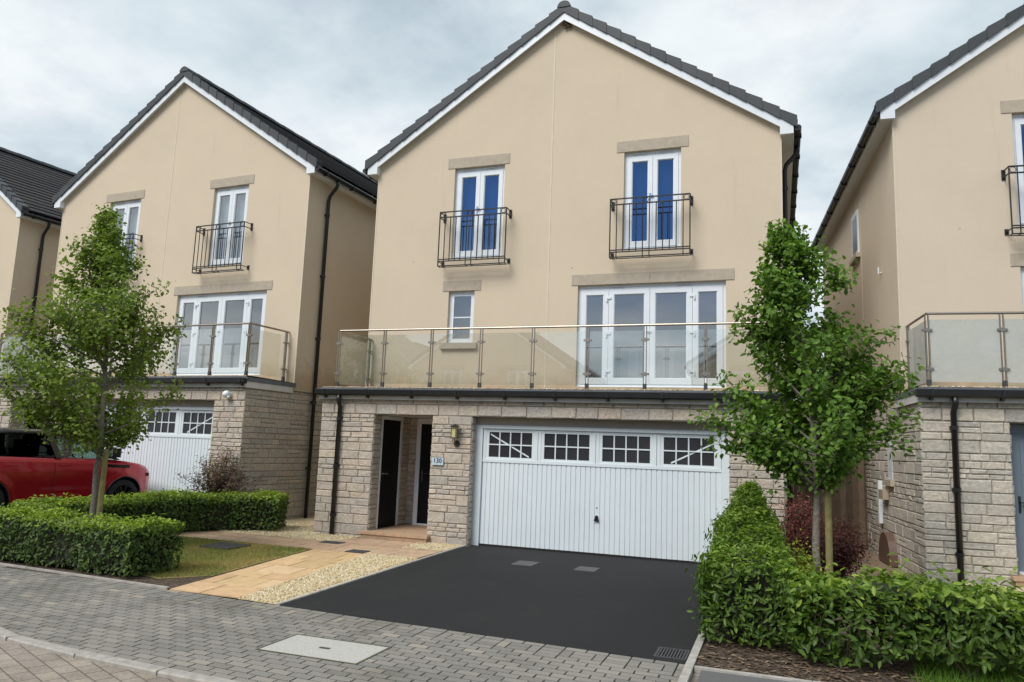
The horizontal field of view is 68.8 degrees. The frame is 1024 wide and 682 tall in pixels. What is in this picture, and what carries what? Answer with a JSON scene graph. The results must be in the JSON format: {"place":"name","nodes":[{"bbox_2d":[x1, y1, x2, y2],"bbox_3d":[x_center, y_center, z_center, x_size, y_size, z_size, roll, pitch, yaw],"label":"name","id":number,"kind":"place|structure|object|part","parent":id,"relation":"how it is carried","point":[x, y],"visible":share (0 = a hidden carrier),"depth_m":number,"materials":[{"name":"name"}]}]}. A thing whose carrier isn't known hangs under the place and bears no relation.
{"place":"outdoors","nodes":[
{"label":"outdoors","id":0,"kind":"place"},
{"bbox_2d":[0,147,76,376],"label":"house","id":1,"kind":"structure","parent":0,"point":[30,219],"depth_m":22.41,"materials":[{"name":"paint"}]},
{"bbox_2d":[0,427,148,507],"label":"parked car","id":2,"kind":"object","parent":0,"point":[31,464],"visible":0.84,"depth_m":13.95,"materials":[{"name":"red paint"}]},
{"bbox_3d":[-8.883,1.895,13.585,0.157,0.435,1.210,-2,-9,25],"label":"rear window","id":3,"kind":"part","parent":2,"relation":"part of","materials":[{"name":"black glass"}]},
{"bbox_2d":[0,539,311,588],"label":"garden soil","id":4,"kind":"structure","parent":0,"point":[173,582],"depth_m":9.41,"materials":[{"name":"brown soil"}]},
{"bbox_2d":[0,563,169,589],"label":"garden edging","id":5,"kind":"object","parent":4,"relation":"on","point":[96,577],"visible":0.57,"depth_m":9.15,"materials":[{"name":"concrete"}]},
{"bbox_2d":[0,503,186,576],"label":"hedge","id":6,"kind":"object","parent":4,"relation":"on","point":[70,539],"visible":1,"depth_m":9.66,"materials":[{"name":"green plant"}]},
{"bbox_2d":[8,486,289,531],"bbox_3d":[-6.280,3.068,13.418,1.700,0.841,4.954,-5,-11,40],"label":"hedge","id":7,"kind":"object","parent":4,"relation":"on","point":[235,510],"visible":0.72,"depth_m":13.92,"materials":[{"name":"green plant"}]},
{"bbox_2d":[174,446,264,496],"bbox_3d":[-5.791,2.835,15.027,1.507,1.540,1.343,-3,-9,30],"label":"barberry shrub","id":8,"kind":"object","parent":4,"relation":"on","point":[218,478],"visible":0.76,"depth_m":14.93,"materials":[{"name":"purple plant"}]},
{"bbox_2d":[0,66,377,519],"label":"house","id":9,"kind":"structure","parent":0,"point":[250,228],"depth_m":18.26,"materials":[{"name":"paint"}]},
{"bbox_2d":[21,401,45,428],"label":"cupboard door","id":10,"kind":"structure","parent":9,"relation":"in","point":[23,422],"depth_m":18.76,"materials":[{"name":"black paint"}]},
{"bbox_2d":[113,200,140,270],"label":"french door","id":11,"kind":"structure","parent":9,"relation":"in","point":[131,208],"depth_m":19.93,"materials":[{"name":"white plastic"}]},
{"bbox_2d":[70,405,213,496],"bbox_3d":[-8.306,2.542,16.751,4.516,2.158,0.075,-1,-9,23],"label":"garage door","id":12,"kind":"structure","parent":9,"relation":"in","point":[180,435],"depth_m":16.40,"materials":[{"name":"white paint"}]},
{"bbox_2d":[172,291,266,374],"bbox_3d":[-7.048,-0.153,18.041,2.863,2.036,0.130,-1,-9,23],"label":"patio door","id":13,"kind":"structure","parent":9,"relation":"in","point":[248,298],"depth_m":18.03,"materials":[{"name":"white plastic"}]},
{"bbox_2d":[210,185,248,264],"bbox_3d":[-6.909,-2.803,18.441,1.149,2.031,0.206,-1,-9,23],"label":"french door","id":14,"kind":"structure","parent":9,"relation":"in","point":[231,203],"depth_m":18.50,"materials":[{"name":"white plastic"}]},
{"bbox_2d":[131,535,309,578],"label":"lawn","id":15,"kind":"structure","parent":0,"point":[186,575],"depth_m":10.73,"materials":[{"name":"green plant"}]},
{"bbox_2d":[0,203,190,517],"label":"street tree","id":16,"kind":"object","parent":15,"relation":"on","point":[80,422],"visible":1,"depth_m":11.24,"materials":[{"name":"green plant"}]},
{"bbox_2d":[96,449,108,515],"bbox_3d":[-6.124,2.394,11.094,0.168,1.570,0.160,-1,-9,19],"label":"tree stake","id":17,"kind":"object","parent":15,"relation":"on","point":[105,455],"visible":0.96,"depth_m":11.08,"materials":[{"name":"brown wood"}]},
{"bbox_2d":[199,542,249,549],"bbox_3d":[-4.622,3.304,12.071,0.560,0.026,0.550,-1,-9,19],"label":"inspection cover","id":18,"kind":"object","parent":15,"relation":"on","point":[225,545],"visible":1,"depth_m":12.02,"materials":[{"name":"metal"}]},
{"bbox_2d":[170,549,364,598],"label":"sandstone path","id":19,"kind":"structure","parent":0,"point":[237,584],"depth_m":9.77,"materials":[{"name":"beige stone"}]},
{"bbox_2d":[199,516,354,540],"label":"front gravel","id":20,"kind":"structure","parent":0,"point":[309,519],"depth_m":14.52,"materials":[{"name":"beige gravel"}]},
{"bbox_2d":[274,532,355,540],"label":"house gravel pebbles","id":21,"kind":"object","parent":20,"relation":"on","point":[321,536],"visible":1,"depth_m":13.76,"materials":[{"name":"beige gravel"}]},
{"bbox_2d":[171,529,441,558],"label":"cross path","id":22,"kind":"structure","parent":0,"point":[316,544],"depth_m":12.83,"materials":[{"name":"beige stone"}]},
{"bbox_2d":[319,541,344,543],"bbox_3d":[-3.144,3.529,13.093,0.380,0.026,0.240,-1,-9,19],"label":"path cover","id":23,"kind":"object","parent":22,"relation":"on","point":[333,542],"visible":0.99,"depth_m":13.04,"materials":[{"name":"metal"}]},
{"bbox_2d":[345,549,370,553],"bbox_3d":[-2.501,3.413,12.126,0.320,0.026,0.270,-1,-9,19],"label":"path cover","id":24,"kind":"object","parent":22,"relation":"on","point":[357,551],"visible":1,"depth_m":12.08,"materials":[{"name":"metal"}]},
{"bbox_2d":[238,554,416,603],"bbox_3d":[-2.422,3.113,9.989,0.889,0.001,3.824,0,-8,17],"label":"gravel strip","id":25,"kind":"object","parent":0,"point":[334,582],"visible":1,"depth_m":9.47,"materials":[{"name":"beige gravel"}]},
{"bbox_2d":[240,553,415,602],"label":"gravel pebbles","id":26,"kind":"object","parent":25,"relation":"on","point":[289,588],"visible":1,"depth_m":9.71,"materials":[{"name":"beige gravel"}]},
{"bbox_2d":[0,565,684,681],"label":"pavement","id":27,"kind":"structure","parent":0,"point":[220,637],"depth_m":6.65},
{"bbox_2d":[255,634,391,664],"bbox_3d":[-1.609,2.648,6.426,0.980,0.026,0.590,-1,-9,19],"label":"manhole cover","id":28,"kind":"object","parent":27,"relation":"on","point":[332,650],"visible":0.83,"depth_m":6.40,"materials":[{"name":"concrete"}]},
{"bbox_2d":[0,639,699,681],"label":"road","id":29,"kind":"structure","parent":0,"point":[19,663],"depth_m":5.69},
{"bbox_2d":[677,615,708,681],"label":"driveway edging","id":30,"kind":"object","parent":29,"relation":"on","point":[687,672],"visible":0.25,"depth_m":6.40,"materials":[{"name":"concrete"}]},
{"bbox_2d":[338,538,413,546],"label":"porch path","id":31,"kind":"structure","parent":0,"point":[377,542],"depth_m":13.33,"materials":[{"name":"beige stone"}]},
{"bbox_2d":[403,542,461,550],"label":"corner gravel pebbles","id":32,"kind":"object","parent":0,"point":[435,546],"visible":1,"depth_m":13.01,"materials":[{"name":"beige gravel"}]},
{"bbox_2d":[280,545,707,663],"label":"driveway","id":33,"kind":"structure","parent":0,"point":[635,607],"depth_m":8.79,"materials":[{"name":"black asphalt"}]},
{"bbox_2d":[511,560,539,565],"bbox_3d":[0.209,3.441,11.556,0.330,0.026,0.430,-1,-9,19],"label":"drain cover","id":34,"kind":"object","parent":33,"relation":"on","point":[526,563],"visible":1,"depth_m":11.52,"materials":[{"name":"grey metal"}]},
{"bbox_2d":[574,566,599,571],"bbox_3d":[1.125,3.428,11.221,0.320,0.026,0.390,-1,-9,19],"label":"drain cover","id":35,"kind":"object","parent":33,"relation":"on","point":[588,569],"visible":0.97,"depth_m":11.19,"materials":[{"name":"grey metal"}]},
{"bbox_2d":[653,647,689,660],"bbox_3d":[1.425,2.790,6.661,0.280,0.024,0.340,-1,-9,19],"label":"drain grate","id":36,"kind":"object","parent":33,"relation":"on","point":[683,658],"visible":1,"depth_m":6.64,"materials":[{"name":"metal"}]},
{"bbox_2d":[0,0,1023,400],"label":"sky","id":37,"kind":"structure","parent":0,"point":[348,77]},
{"bbox_2d":[188,474,853,669],"bbox_3d":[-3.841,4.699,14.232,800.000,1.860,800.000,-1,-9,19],"label":"ground","id":38,"kind":"structure","parent":0,"point":[507,638],"depth_m":8.53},
{"bbox_2d":[0,627,240,681],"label":"kerb","id":39,"kind":"structure","parent":38,"relation":"on","point":[118,662],"depth_m":5.87,"materials":[{"name":"concrete"}]},
{"bbox_2d":[276,545,465,606],"bbox_3d":[-1.635,3.290,10.859,0.073,0.062,5.950,0,-8,18],"label":"gravel edging","id":40,"kind":"object","parent":38,"relation":"on","point":[343,583],"visible":0.46,"depth_m":9.79,"materials":[{"name":"concrete"}]},
{"bbox_2d":[313,0,801,563],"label":"house","id":41,"kind":"structure","parent":38,"relation":"on","point":[577,210],"depth_m":14.67,"materials":[{"name":"paint"}]},
{"bbox_2d":[375,416,402,528],"bbox_3d":[-2.432,2.583,14.843,0.120,2.159,0.859,-1,-9,19],"label":"cupboard door","id":42,"kind":"structure","parent":41,"relation":"in","point":[392,427],"depth_m":14.85,"materials":[{"name":"black paint"}]},
{"bbox_2d":[412,419,432,525],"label":"front door","id":43,"kind":"structure","parent":41,"relation":"in","point":[421,482],"depth_m":15.37,"materials":[{"name":"black paint"}]},
{"bbox_2d":[448,291,474,342],"bbox_3d":[-1.036,-0.489,15.694,0.586,1.101,0.070,-1,-9,19],"label":"window","id":44,"kind":"structure","parent":41,"relation":"in","point":[453,295],"depth_m":15.70,"materials":[{"name":"white plastic"}]},
{"bbox_2d":[452,165,504,257],"bbox_3d":[-0.682,-2.702,15.921,1.182,2.031,0.206,-1,-9,19],"label":"french door","id":45,"kind":"structure","parent":41,"relation":"in","point":[476,188],"depth_m":15.96,"materials":[{"name":"white plastic"}]},
{"bbox_2d":[471,425,729,563],"bbox_3d":[1.434,2.589,12.935,4.516,2.158,0.075,-1,-9,19],"label":"garage door","id":46,"kind":"structure","parent":41,"relation":"in","point":[649,494],"depth_m":12.91,"materials":[{"name":"white paint"}]},
{"bbox_2d":[576,281,725,387],"bbox_3d":[2.629,-0.098,14.299,2.863,2.036,0.130,-1,-9,19],"label":"patio door","id":47,"kind":"structure","parent":41,"relation":"in","point":[692,290],"depth_m":14.27,"materials":[{"name":"white plastic"}]},
{"bbox_2d":[624,148,680,248],"bbox_3d":[2.766,-2.747,14.702,1.149,2.031,0.206,-1,-9,19],"label":"french door","id":48,"kind":"structure","parent":41,"relation":"in","point":[651,173],"depth_m":14.74,"materials":[{"name":"white plastic"}]},
{"bbox_2d":[790,280,825,507],"bbox_3d":[10.834,1.817,27.749,4.283,8.544,3.756,-1,-9,19],"label":"background tree","id":49,"kind":"object","parent":38,"relation":"on","point":[809,323],"depth_m":27.79,"materials":[{"name":"plant"}]},
{"bbox_2d":[811,4,1023,587],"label":"house","id":50,"kind":"structure","parent":38,"relation":"on","point":[922,222],"depth_m":12.76,"materials":[{"name":"paint"}]},
{"bbox_2d":[792,453,868,547],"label":"side gate","id":51,"kind":"structure","parent":50,"relation":"attached to","point":[847,496],"depth_m":15.28,"materials":[{"name":"brown wood"}]},
{"bbox_2d":[851,209,859,256],"bbox_3d":[7.698,-2.363,16.743,0.064,1.000,0.700,0,-8,15],"label":"side window","id":52,"kind":"structure","parent":50,"relation":"in","point":[855,219],"depth_m":16.63,"materials":[{"name":"grey glass"}]},
{"bbox_2d":[879,532,898,566],"bbox_3d":[6.604,3.486,13.067,0.210,0.760,0.957,0,-8,15],"label":"meter box","id":53,"kind":"object","parent":50,"relation":"attached to","point":[887,543],"visible":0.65,"depth_m":12.83,"materials":[{"name":"brown plastic"}]},
{"bbox_2d":[887,438,892,479],"bbox_3d":[6.686,2.065,13.175,0.068,0.740,0.350,0,-8,15],"label":"side window","id":54,"kind":"structure","parent":50,"relation":"in","point":[890,468],"depth_m":13.19,"materials":[{"name":"white plastic"}]},
{"bbox_2d":[1010,424,1023,574],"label":"front door","id":55,"kind":"structure","parent":50,"relation":"in","point":[1016,430],"depth_m":10.99,"materials":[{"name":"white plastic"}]},
{"bbox_2d":[1012,114,1023,224],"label":"french door","id":56,"kind":"structure","parent":50,"relation":"in","point":[1017,119],"depth_m":12.79,"materials":[{"name":"white plastic"}]},
{"bbox_2d":[1020,267,1023,318],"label":"window","id":57,"kind":"structure","parent":50,"relation":"in","point":[1021,268],"depth_m":12.49,"materials":[{"name":"white plastic"}]},
{"bbox_2d":[697,670,787,681],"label":"tarmac pavement","id":58,"kind":"structure","parent":0,"point":[707,676],"depth_m":6.00,"materials":[{"name":"grey asphalt"}]},
{"bbox_2d":[696,544,1022,681],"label":"planting bed","id":59,"kind":"object","parent":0,"point":[822,665],"visible":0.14,"depth_m":6.51,"materials":[{"name":"brown soil"}]},
{"bbox_2d":[685,477,804,651],"bbox_3d":[2.894,2.434,8.931,1.181,1.504,4.414,-1,-9,19],"label":"hedge","id":60,"kind":"object","parent":59,"relation":"on","point":[745,563],"visible":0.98,"depth_m":7.12,"materials":[{"name":"green plant"}]},
{"bbox_2d":[694,665,819,681],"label":"bed edging","id":61,"kind":"object","parent":59,"relation":"on","point":[697,669],"visible":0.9,"depth_m":6.09,"materials":[{"name":"concrete"}]},
{"bbox_2d":[775,491,823,571],"bbox_3d":[4.271,2.875,11.055,0.729,1.281,0.915,5,-9,-20],"label":"barberry shrub","id":62,"kind":"object","parent":59,"relation":"on","point":[797,515],"visible":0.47,"depth_m":11.04,"materials":[{"name":"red plant"}]},
{"bbox_2d":[785,529,824,578],"bbox_3d":[3.400,2.701,8.858,0.726,0.948,0.866,2,-8,1],"label":"golden shrub","id":63,"kind":"object","parent":59,"relation":"on","point":[802,562],"visible":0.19,"depth_m":8.83,"materials":[{"name":"green plant"}]},
{"bbox_2d":[687,218,924,581],"bbox_3d":[3.672,0.822,9.265,2.109,4.794,2.558,10,-11,-43],"label":"street tree","id":64,"kind":"object","parent":59,"relation":"on","point":[828,450],"visible":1,"depth_m":9.05,"materials":[{"name":"green plant"}]},
{"bbox_2d":[821,485,832,577],"bbox_3d":[3.728,2.442,8.851,0.118,1.570,0.161,-1,-9,19],"label":"tree stake","id":65,"kind":"object","parent":59,"relation":"on","point":[828,527],"visible":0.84,"depth_m":8.82,"materials":[{"name":"brown wood"}]},
{"bbox_2d":[785,501,876,580],"bbox_3d":[4.412,2.834,10.403,1.334,1.191,1.175,6,-9,-27],"label":"barberry shrub","id":66,"kind":"object","parent":59,"relation":"on","point":[843,552],"visible":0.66,"depth_m":10.24,"materials":[{"name":"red plant"}]},
{"bbox_2d":[697,627,1023,681],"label":"bark chippings","id":67,"kind":"object","parent":59,"relation":"on","point":[819,669],"visible":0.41,"depth_m":6.42,"materials":[{"name":"brown wood"}]},
{"bbox_2d":[768,552,1023,680],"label":"hedge","id":68,"kind":"object","parent":59,"relation":"on","point":[896,601],"visible":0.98,"depth_m":6.31,"materials":[{"name":"green plant"}]},
{"bbox_2d":[904,648,1023,681],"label":"grass","id":69,"kind":"structure","parent":59,"relation":"on","point":[938,678],"depth_m":6.18,"materials":[{"name":"green plant"}]},
{"bbox_2d":[958,583,1023,600],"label":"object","id":70,"kind":"structure","parent":59,"relation":"on","point":[1018,589],"depth_m":10.31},
{"bbox_2d":[825,549,916,587],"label":"side passage path","id":71,"kind":"structure","parent":0,"point":[874,558],"depth_m":12.78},
{"bbox_2d":[884,606,1023,668],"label":"side lawn grass","id":72,"kind":"structure","parent":0,"point":[937,644],"depth_m":7.10,"materials":[{"name":"green plant"}]}
]}

